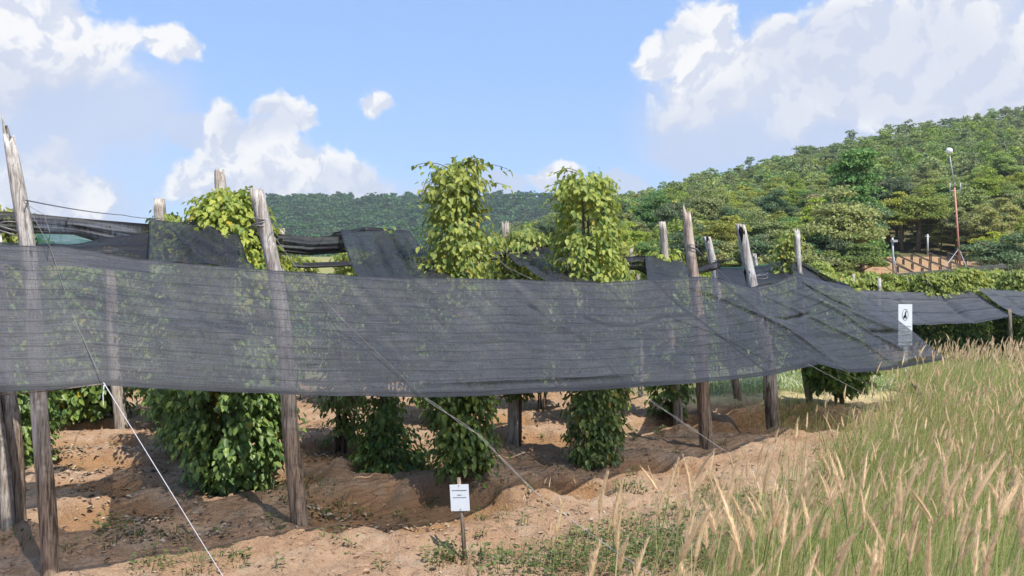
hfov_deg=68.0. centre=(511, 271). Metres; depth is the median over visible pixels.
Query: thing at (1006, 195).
yellowish tree
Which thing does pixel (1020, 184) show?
broadleaf tree
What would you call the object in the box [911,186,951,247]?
broadleaf tree
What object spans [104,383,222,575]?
guy rope
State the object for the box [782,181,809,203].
broadleaf tree
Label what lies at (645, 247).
dark tree
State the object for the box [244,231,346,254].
rolled net
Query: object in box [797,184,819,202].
broadleaf tree
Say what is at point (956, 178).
broadleaf tree
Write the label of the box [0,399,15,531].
wooden pole
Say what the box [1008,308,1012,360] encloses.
wooden pole
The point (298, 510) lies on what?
wooden pole
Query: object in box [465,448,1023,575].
foxtail grass
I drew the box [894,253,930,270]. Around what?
drying rack
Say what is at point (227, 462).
pepper vine
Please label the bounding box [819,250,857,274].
broadleaf tree
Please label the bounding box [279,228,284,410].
wooden pole
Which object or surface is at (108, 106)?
sky
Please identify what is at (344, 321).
stay wire
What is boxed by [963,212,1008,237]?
dark tree
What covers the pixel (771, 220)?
bushy tree
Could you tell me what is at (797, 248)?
wooden pole
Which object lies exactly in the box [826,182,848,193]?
dark tree
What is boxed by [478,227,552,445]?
pepper vine
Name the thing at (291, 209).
forest
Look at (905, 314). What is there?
white sign
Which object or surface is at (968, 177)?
broadleaf tree
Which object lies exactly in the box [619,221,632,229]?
broadleaf tree
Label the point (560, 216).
dark tree
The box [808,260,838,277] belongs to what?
pepper vine
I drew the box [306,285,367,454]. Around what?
pepper vine
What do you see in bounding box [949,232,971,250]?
bushy tree
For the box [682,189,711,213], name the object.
broadleaf tree
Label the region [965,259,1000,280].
dry shrub
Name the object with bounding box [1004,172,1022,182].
yellowish tree
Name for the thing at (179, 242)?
roof flap
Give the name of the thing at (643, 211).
dark tree
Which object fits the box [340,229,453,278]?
roof flap
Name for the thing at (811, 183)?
yellowish tree
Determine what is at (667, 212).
dark tree
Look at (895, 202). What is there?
yellowish tree
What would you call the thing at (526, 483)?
guy rope
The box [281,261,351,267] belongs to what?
rolled net
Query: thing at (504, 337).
shade net
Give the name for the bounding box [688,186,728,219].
broadleaf tree
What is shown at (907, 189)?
dark tree
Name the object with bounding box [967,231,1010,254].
yellowish tree
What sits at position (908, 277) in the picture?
pepper vine
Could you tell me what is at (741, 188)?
yellowish tree
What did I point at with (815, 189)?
yellowish tree
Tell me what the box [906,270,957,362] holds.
pepper vine
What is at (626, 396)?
pepper vine
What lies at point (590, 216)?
yellowish tree
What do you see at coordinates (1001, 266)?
dry shrub
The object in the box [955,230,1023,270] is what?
dark tree
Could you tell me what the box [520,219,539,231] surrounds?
broadleaf tree
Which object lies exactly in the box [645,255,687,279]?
roof flap
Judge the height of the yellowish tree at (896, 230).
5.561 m
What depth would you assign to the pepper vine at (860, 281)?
27.29 m
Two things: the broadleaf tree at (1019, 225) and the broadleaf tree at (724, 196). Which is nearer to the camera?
the broadleaf tree at (1019, 225)
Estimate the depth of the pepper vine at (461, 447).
8.76 m
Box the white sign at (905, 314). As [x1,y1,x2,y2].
[898,304,911,371]
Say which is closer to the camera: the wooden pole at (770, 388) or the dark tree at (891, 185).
the wooden pole at (770, 388)
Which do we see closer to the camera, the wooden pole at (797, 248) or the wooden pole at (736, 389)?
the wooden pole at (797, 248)
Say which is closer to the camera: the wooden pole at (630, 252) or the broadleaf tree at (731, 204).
the wooden pole at (630, 252)
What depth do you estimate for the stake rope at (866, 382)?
12.80 m
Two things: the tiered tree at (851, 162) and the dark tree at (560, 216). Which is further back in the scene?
the dark tree at (560, 216)
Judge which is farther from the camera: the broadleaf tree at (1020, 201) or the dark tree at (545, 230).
the dark tree at (545, 230)
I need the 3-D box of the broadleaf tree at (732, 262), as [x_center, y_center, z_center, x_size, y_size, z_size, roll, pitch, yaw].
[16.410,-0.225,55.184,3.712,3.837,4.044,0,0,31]
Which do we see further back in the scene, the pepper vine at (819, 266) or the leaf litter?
the pepper vine at (819, 266)
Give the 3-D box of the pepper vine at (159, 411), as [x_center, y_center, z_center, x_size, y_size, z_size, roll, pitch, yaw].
[-4.459,1.162,10.468,1.474,2.819,1.574,0,0,11]
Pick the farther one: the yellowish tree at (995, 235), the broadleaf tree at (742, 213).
the broadleaf tree at (742, 213)
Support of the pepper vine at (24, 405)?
on the ground at (420, 491)
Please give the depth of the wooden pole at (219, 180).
9.09 m
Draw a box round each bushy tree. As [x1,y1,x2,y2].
[584,224,622,246]
[613,247,643,272]
[618,241,656,273]
[644,217,698,244]
[686,239,738,266]
[697,243,738,266]
[759,218,788,223]
[791,255,842,273]
[890,224,924,239]
[923,228,956,253]
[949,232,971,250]
[1017,224,1023,234]
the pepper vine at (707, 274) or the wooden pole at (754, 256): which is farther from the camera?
the pepper vine at (707, 274)
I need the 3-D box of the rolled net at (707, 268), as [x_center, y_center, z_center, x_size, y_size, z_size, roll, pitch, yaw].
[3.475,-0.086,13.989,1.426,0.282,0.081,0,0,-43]
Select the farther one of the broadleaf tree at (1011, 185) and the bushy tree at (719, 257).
the broadleaf tree at (1011, 185)
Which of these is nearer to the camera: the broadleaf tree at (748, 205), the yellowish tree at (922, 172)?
the broadleaf tree at (748, 205)
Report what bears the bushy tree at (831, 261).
on the ground at (420, 491)
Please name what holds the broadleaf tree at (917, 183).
on the hill at (935, 248)
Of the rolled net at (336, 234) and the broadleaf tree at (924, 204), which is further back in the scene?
the broadleaf tree at (924, 204)
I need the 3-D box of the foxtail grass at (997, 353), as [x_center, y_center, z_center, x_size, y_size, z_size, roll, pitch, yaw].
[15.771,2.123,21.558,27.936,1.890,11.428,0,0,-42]
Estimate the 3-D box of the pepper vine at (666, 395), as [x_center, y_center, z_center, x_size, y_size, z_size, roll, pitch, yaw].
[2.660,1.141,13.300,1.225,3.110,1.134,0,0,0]
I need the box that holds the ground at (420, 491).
[0,257,1020,575]
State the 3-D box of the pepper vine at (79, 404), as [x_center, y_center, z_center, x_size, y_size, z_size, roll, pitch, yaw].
[-7.315,1.301,13.203,1.891,2.750,1.804,0,0,0]
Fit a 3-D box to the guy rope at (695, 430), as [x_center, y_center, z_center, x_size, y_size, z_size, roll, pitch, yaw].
[2.349,1.992,8.932,2.018,1.350,0.719,0,0,0]
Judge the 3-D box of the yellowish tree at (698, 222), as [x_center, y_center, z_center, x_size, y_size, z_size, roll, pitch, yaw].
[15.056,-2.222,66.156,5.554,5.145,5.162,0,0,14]
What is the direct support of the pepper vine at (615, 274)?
on the ground at (420, 491)
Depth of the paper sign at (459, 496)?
6.84 m
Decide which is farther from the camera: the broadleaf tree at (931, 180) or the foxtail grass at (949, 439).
the broadleaf tree at (931, 180)
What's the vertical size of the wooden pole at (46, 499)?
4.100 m
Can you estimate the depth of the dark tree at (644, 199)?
100.33 m
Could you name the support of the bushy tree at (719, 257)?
on the ground at (420, 491)
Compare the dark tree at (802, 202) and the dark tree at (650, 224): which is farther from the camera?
the dark tree at (802, 202)
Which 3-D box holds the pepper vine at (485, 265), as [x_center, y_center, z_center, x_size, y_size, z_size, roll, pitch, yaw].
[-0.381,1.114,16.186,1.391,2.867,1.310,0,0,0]
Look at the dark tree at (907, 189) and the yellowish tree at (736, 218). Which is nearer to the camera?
the yellowish tree at (736, 218)
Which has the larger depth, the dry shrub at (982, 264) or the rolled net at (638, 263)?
the dry shrub at (982, 264)
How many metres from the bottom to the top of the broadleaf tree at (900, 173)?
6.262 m
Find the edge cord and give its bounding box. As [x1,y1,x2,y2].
[0,383,102,394]
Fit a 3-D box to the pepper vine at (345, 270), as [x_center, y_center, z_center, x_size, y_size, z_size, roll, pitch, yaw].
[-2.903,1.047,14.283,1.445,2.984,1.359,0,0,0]
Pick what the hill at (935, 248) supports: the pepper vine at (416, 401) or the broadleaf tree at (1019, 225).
the broadleaf tree at (1019, 225)
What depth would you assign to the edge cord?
5.55 m
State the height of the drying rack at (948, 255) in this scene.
1.505 m
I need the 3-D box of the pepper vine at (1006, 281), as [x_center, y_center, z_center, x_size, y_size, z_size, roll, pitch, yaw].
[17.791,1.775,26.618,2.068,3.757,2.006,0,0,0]
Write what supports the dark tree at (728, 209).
on the hill at (935, 248)
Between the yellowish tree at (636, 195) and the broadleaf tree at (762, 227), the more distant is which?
the yellowish tree at (636, 195)
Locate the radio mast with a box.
[944,148,966,267]
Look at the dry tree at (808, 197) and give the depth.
81.80 m
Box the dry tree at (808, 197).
[804,191,823,206]
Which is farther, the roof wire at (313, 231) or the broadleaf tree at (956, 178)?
the broadleaf tree at (956, 178)
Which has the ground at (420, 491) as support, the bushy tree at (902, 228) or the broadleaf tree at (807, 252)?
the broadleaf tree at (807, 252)
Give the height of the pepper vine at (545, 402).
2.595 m
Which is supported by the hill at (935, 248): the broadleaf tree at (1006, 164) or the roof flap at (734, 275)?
the broadleaf tree at (1006, 164)
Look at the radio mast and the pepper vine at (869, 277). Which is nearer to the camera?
the pepper vine at (869, 277)
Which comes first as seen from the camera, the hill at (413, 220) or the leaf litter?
the leaf litter
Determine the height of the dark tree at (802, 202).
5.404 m
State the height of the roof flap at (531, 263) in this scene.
0.527 m
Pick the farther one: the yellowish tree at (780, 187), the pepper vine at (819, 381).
the yellowish tree at (780, 187)
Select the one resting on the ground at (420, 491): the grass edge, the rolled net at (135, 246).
the grass edge
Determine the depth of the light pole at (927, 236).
68.94 m
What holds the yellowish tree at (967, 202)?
on the hill at (935, 248)
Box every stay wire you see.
[25,203,103,383]
[271,232,424,397]
[495,256,530,278]
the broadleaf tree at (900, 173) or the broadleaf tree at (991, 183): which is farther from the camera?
the broadleaf tree at (900, 173)
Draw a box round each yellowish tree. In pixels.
[551,222,585,238]
[570,222,586,232]
[585,215,592,225]
[627,194,640,202]
[661,200,694,212]
[692,219,711,234]
[695,214,711,227]
[700,216,751,242]
[709,215,751,235]
[730,185,756,196]
[736,197,762,211]
[757,191,785,201]
[762,210,796,220]
[769,186,793,202]
[797,188,824,207]
[800,182,822,193]
[822,230,869,247]
[877,191,922,250]
[891,221,917,245]
[908,166,937,181]
[936,207,979,254]
[945,187,991,243]
[956,207,1018,241]
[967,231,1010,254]
[972,197,1023,230]
[987,193,1021,208]
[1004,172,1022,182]
[1012,193,1023,198]
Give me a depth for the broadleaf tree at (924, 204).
74.17 m
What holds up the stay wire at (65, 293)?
attached to the wooden pole at (46, 499)
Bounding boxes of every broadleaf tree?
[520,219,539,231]
[541,212,556,220]
[611,221,648,249]
[614,212,651,233]
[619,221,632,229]
[658,187,683,205]
[668,240,697,263]
[674,191,686,198]
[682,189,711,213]
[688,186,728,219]
[710,186,735,207]
[712,201,741,220]
[719,243,742,266]
[725,192,743,207]
[729,190,754,201]
[735,210,761,222]
[736,210,790,241]
[740,201,761,212]
[748,206,772,219]
[752,229,820,264]
[753,176,792,196]
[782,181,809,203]
[782,197,798,208]
[783,220,823,248]
[785,171,806,188]
[788,185,889,245]
[794,212,805,217]
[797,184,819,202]
[797,196,825,223]
[811,173,831,190]
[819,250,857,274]
[821,173,845,193]
[833,231,889,272]
[886,184,952,251]
[890,171,910,179]
[905,175,921,193]
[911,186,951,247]
[920,170,951,193]
[930,177,962,196]
[949,175,965,185]
[957,167,1008,202]
[961,167,985,183]
[966,171,987,199]
[983,150,1023,177]
[988,174,1021,199]
[993,183,1020,198]
[1010,190,1023,222]
[1013,214,1023,232]
[1015,173,1023,188]
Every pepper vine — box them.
[0,204,65,469]
[48,269,138,425]
[126,284,227,456]
[134,210,192,427]
[144,185,308,496]
[291,255,323,364]
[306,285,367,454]
[322,253,361,403]
[326,253,352,281]
[344,226,434,473]
[406,155,512,487]
[407,257,458,418]
[473,261,494,278]
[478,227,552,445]
[537,392,561,410]
[539,166,633,470]
[579,388,634,416]
[605,259,635,280]
[630,248,696,419]
[699,271,712,322]
[763,229,804,399]
[794,270,837,351]
[799,352,880,403]
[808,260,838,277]
[834,275,860,291]
[836,270,869,290]
[859,270,884,290]
[870,272,909,291]
[898,273,919,334]
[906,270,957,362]
[925,269,980,363]
[938,266,999,362]
[969,268,1021,360]
[984,268,1023,361]
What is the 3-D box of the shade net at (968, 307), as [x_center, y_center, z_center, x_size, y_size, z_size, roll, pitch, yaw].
[13.908,1.187,25.398,4.550,1.102,2.371,0,0,11]
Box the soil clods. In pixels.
[0,398,852,575]
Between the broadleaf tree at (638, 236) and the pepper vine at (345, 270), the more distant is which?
the broadleaf tree at (638, 236)
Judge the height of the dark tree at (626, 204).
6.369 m
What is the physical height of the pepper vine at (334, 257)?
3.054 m
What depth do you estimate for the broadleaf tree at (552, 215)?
105.13 m
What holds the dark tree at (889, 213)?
on the hill at (935, 248)
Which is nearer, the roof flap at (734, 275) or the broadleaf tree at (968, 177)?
the roof flap at (734, 275)
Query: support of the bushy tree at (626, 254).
on the ground at (420, 491)
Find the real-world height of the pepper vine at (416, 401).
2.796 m
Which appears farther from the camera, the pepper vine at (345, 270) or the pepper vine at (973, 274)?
the pepper vine at (973, 274)
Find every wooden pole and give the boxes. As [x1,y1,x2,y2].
[0,114,58,575]
[0,234,26,522]
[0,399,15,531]
[106,271,127,428]
[154,198,165,220]
[214,169,249,445]
[250,187,308,525]
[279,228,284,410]
[501,221,518,445]
[629,249,632,280]
[636,273,642,395]
[659,221,682,424]
[683,205,714,449]
[704,236,741,400]
[736,224,779,429]
[752,253,757,265]
[794,228,812,402]
[877,278,880,290]
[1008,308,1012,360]
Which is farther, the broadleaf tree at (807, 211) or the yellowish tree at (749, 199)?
the yellowish tree at (749, 199)
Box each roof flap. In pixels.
[148,218,254,269]
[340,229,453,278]
[507,246,597,282]
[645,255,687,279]
[716,262,791,286]
[789,260,823,280]
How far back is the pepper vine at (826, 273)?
20.78 m
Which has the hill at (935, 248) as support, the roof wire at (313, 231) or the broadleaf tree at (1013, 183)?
the broadleaf tree at (1013, 183)
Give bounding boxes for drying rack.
[884,258,912,272]
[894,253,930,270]
[928,251,963,268]
[947,251,967,265]
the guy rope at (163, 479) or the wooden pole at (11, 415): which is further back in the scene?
the wooden pole at (11, 415)
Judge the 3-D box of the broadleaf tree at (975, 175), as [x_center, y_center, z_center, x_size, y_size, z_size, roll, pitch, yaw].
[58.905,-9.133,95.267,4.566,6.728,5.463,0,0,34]
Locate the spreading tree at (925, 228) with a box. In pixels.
[903,205,950,245]
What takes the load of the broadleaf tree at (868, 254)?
on the ground at (420, 491)
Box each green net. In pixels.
[36,234,91,243]
[720,261,780,267]
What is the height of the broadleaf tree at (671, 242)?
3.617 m
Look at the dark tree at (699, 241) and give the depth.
54.30 m
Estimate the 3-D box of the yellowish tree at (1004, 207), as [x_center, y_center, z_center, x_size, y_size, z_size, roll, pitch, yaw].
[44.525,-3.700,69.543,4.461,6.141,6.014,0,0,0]
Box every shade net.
[0,245,944,397]
[858,290,1017,324]
[977,287,1023,315]
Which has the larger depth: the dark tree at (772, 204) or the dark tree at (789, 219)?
the dark tree at (772, 204)
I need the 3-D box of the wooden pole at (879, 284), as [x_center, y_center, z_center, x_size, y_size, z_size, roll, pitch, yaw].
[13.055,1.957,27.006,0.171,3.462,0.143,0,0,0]
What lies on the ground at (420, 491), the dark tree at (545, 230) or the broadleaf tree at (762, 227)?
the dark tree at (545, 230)
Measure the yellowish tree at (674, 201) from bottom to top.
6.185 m
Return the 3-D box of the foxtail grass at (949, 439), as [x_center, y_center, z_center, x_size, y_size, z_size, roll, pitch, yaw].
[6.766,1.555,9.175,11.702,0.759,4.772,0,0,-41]
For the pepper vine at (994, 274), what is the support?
on the ground at (420, 491)
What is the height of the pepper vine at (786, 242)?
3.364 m
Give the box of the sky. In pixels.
[0,0,1023,223]
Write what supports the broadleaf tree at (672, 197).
on the hill at (935, 248)
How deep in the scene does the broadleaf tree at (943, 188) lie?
96.77 m
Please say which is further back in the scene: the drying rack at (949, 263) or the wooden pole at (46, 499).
the drying rack at (949, 263)
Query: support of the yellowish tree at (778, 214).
on the hill at (935, 248)
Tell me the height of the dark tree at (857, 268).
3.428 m
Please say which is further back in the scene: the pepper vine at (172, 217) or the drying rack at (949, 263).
the drying rack at (949, 263)
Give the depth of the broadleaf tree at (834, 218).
54.36 m
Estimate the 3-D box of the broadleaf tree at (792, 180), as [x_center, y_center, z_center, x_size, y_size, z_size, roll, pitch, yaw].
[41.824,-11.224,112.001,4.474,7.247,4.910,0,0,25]
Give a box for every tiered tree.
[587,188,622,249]
[820,146,900,258]
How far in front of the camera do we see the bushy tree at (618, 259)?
57.55 m
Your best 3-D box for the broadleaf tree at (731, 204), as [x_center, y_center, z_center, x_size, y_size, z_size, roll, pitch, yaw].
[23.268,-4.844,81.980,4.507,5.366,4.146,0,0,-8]
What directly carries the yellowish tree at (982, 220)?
on the hill at (935, 248)
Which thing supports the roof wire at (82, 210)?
attached to the wooden pole at (46, 499)
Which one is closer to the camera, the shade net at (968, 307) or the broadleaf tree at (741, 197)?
the shade net at (968, 307)
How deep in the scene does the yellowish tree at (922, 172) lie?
108.82 m
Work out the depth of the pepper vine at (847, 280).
22.27 m
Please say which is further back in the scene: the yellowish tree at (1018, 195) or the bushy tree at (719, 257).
the yellowish tree at (1018, 195)
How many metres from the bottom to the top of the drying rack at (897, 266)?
2.282 m
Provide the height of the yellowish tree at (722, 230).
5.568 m
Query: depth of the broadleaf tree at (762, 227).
61.55 m
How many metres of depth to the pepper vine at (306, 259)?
18.44 m
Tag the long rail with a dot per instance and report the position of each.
(980, 267)
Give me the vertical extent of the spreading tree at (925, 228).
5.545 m
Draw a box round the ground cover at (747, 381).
[688,369,923,398]
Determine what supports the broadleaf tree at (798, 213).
on the hill at (935, 248)
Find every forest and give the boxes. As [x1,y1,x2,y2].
[245,190,626,256]
[448,105,1023,255]
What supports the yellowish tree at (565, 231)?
on the hill at (935, 248)
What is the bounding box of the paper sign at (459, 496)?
[450,477,469,560]
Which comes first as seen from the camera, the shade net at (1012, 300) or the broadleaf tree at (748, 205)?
the shade net at (1012, 300)
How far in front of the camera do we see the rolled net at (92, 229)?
8.08 m
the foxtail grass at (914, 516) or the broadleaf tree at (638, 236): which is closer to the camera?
the foxtail grass at (914, 516)
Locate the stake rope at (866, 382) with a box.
[836,369,914,392]
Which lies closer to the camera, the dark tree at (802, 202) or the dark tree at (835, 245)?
the dark tree at (835, 245)
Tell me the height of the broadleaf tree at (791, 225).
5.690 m
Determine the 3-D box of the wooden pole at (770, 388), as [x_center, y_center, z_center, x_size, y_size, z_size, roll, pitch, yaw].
[4.081,1.079,12.512,0.767,3.733,0.239,0,0,0]
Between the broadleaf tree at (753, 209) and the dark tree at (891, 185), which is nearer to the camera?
the broadleaf tree at (753, 209)
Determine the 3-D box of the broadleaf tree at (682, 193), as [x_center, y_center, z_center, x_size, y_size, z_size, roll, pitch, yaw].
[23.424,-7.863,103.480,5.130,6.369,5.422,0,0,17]
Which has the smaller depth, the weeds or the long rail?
the weeds
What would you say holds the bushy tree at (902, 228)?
on the hill at (935, 248)
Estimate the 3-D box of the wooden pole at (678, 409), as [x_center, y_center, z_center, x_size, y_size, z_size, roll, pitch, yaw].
[2.750,0.991,13.098,0.432,3.709,0.170,0,0,0]
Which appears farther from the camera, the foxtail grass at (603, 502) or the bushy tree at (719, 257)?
the bushy tree at (719, 257)
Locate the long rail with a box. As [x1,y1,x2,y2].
[896,264,1005,275]
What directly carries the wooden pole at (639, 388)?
on the ground at (420, 491)
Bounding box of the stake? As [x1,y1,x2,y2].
[912,383,922,402]
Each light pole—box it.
[891,238,897,273]
[925,234,929,256]
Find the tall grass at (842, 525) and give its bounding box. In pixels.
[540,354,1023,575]
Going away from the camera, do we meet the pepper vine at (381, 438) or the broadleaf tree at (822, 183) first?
the pepper vine at (381, 438)
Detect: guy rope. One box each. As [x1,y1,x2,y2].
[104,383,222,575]
[424,398,651,575]
[631,388,779,487]
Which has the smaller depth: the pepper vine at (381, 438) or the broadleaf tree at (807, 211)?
the pepper vine at (381, 438)
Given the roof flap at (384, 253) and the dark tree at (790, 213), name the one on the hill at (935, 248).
the dark tree at (790, 213)
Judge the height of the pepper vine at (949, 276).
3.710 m
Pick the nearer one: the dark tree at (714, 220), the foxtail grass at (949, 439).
the foxtail grass at (949, 439)
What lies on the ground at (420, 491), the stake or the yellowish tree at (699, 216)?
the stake
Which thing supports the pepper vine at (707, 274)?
on the ground at (420, 491)
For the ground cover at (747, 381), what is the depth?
16.73 m
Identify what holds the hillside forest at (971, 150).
on the hill at (935, 248)
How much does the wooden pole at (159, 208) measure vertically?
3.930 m
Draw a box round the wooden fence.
[908,252,950,269]
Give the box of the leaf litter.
[3,403,754,575]
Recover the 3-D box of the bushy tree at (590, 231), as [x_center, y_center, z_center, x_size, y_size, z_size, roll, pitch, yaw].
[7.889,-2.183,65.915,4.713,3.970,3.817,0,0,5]
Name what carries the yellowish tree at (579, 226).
on the hill at (935, 248)
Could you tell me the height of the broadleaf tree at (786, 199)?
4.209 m
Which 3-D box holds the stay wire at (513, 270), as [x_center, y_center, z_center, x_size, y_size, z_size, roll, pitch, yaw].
[-0.011,-0.085,9.196,0.050,0.365,0.822,0,0,-39]
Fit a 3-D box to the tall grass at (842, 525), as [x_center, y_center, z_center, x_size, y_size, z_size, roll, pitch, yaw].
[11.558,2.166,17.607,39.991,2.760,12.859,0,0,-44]
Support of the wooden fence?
on the ground at (420, 491)
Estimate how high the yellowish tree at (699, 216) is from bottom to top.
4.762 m
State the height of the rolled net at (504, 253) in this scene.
0.349 m
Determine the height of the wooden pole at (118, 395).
3.329 m
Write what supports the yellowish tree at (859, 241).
on the hill at (935, 248)
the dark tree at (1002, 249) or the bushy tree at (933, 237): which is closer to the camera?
the dark tree at (1002, 249)
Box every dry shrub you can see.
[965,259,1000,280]
[980,256,1022,288]
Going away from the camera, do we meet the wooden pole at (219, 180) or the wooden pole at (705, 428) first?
the wooden pole at (219, 180)
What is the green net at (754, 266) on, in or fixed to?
attached to the roof flap at (734, 275)
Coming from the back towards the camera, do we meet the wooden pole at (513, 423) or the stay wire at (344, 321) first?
the wooden pole at (513, 423)
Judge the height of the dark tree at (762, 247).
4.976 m
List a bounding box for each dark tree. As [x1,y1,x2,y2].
[534,219,566,240]
[544,204,586,224]
[572,228,592,248]
[595,199,642,222]
[623,192,671,227]
[630,188,662,203]
[632,240,660,254]
[645,222,656,230]
[651,200,706,236]
[668,231,725,265]
[707,216,749,226]
[716,205,753,219]
[736,230,785,258]
[749,187,795,214]
[777,215,811,224]
[785,206,801,216]
[792,189,824,208]
[800,234,836,257]
[817,235,859,256]
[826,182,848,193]
[840,255,862,273]
[841,199,894,271]
[868,177,917,246]
[871,174,896,187]
[894,174,911,184]
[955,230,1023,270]
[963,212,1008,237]
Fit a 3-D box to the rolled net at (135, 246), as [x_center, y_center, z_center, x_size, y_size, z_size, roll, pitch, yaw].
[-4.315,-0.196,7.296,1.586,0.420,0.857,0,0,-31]
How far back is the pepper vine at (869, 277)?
27.80 m
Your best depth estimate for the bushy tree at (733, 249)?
54.98 m
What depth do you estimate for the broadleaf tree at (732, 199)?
91.35 m
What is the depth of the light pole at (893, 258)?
52.95 m
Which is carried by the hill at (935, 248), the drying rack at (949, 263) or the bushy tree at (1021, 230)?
the bushy tree at (1021, 230)
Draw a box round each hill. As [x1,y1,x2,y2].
[285,200,577,256]
[584,120,1021,256]
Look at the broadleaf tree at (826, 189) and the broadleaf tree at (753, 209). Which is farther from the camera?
the broadleaf tree at (826, 189)
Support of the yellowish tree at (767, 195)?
on the hill at (935, 248)
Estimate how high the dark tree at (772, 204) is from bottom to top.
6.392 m
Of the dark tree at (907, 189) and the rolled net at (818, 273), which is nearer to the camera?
the rolled net at (818, 273)
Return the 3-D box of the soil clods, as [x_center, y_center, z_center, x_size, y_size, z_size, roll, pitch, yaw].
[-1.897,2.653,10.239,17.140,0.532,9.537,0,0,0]
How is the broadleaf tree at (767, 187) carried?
on the hill at (935, 248)
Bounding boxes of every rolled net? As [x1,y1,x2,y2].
[0,211,148,240]
[0,233,148,271]
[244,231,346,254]
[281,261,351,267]
[319,227,406,236]
[480,245,577,262]
[624,256,646,274]
[698,260,719,273]
[786,258,849,285]
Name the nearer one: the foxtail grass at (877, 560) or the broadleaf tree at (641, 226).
the foxtail grass at (877, 560)
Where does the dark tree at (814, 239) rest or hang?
on the hill at (935, 248)
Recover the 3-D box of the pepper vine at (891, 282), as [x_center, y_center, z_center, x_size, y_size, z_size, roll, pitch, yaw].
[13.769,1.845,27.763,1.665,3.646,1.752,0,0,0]
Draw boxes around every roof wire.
[25,199,159,218]
[270,224,409,231]
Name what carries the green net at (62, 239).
attached to the rolled net at (92, 229)
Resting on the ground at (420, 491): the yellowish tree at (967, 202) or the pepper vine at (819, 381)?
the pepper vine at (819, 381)
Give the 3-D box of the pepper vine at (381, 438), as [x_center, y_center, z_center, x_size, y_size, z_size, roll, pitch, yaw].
[-1.676,1.098,10.167,1.428,3.401,1.205,0,0,0]
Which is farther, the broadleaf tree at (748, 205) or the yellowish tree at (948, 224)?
the broadleaf tree at (748, 205)
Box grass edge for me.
[729,390,918,437]
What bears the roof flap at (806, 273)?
attached to the wooden pole at (797, 248)
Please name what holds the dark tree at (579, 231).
on the hill at (935, 248)
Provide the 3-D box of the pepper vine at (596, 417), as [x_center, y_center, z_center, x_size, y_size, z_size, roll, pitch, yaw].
[1.006,0.620,10.061,1.239,4.081,1.314,0,0,-43]
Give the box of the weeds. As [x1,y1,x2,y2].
[0,411,829,575]
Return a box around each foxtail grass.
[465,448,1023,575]
[506,476,749,566]
[641,420,1023,550]
[736,353,1023,505]
[891,334,1023,377]
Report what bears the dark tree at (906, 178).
on the hill at (935, 248)

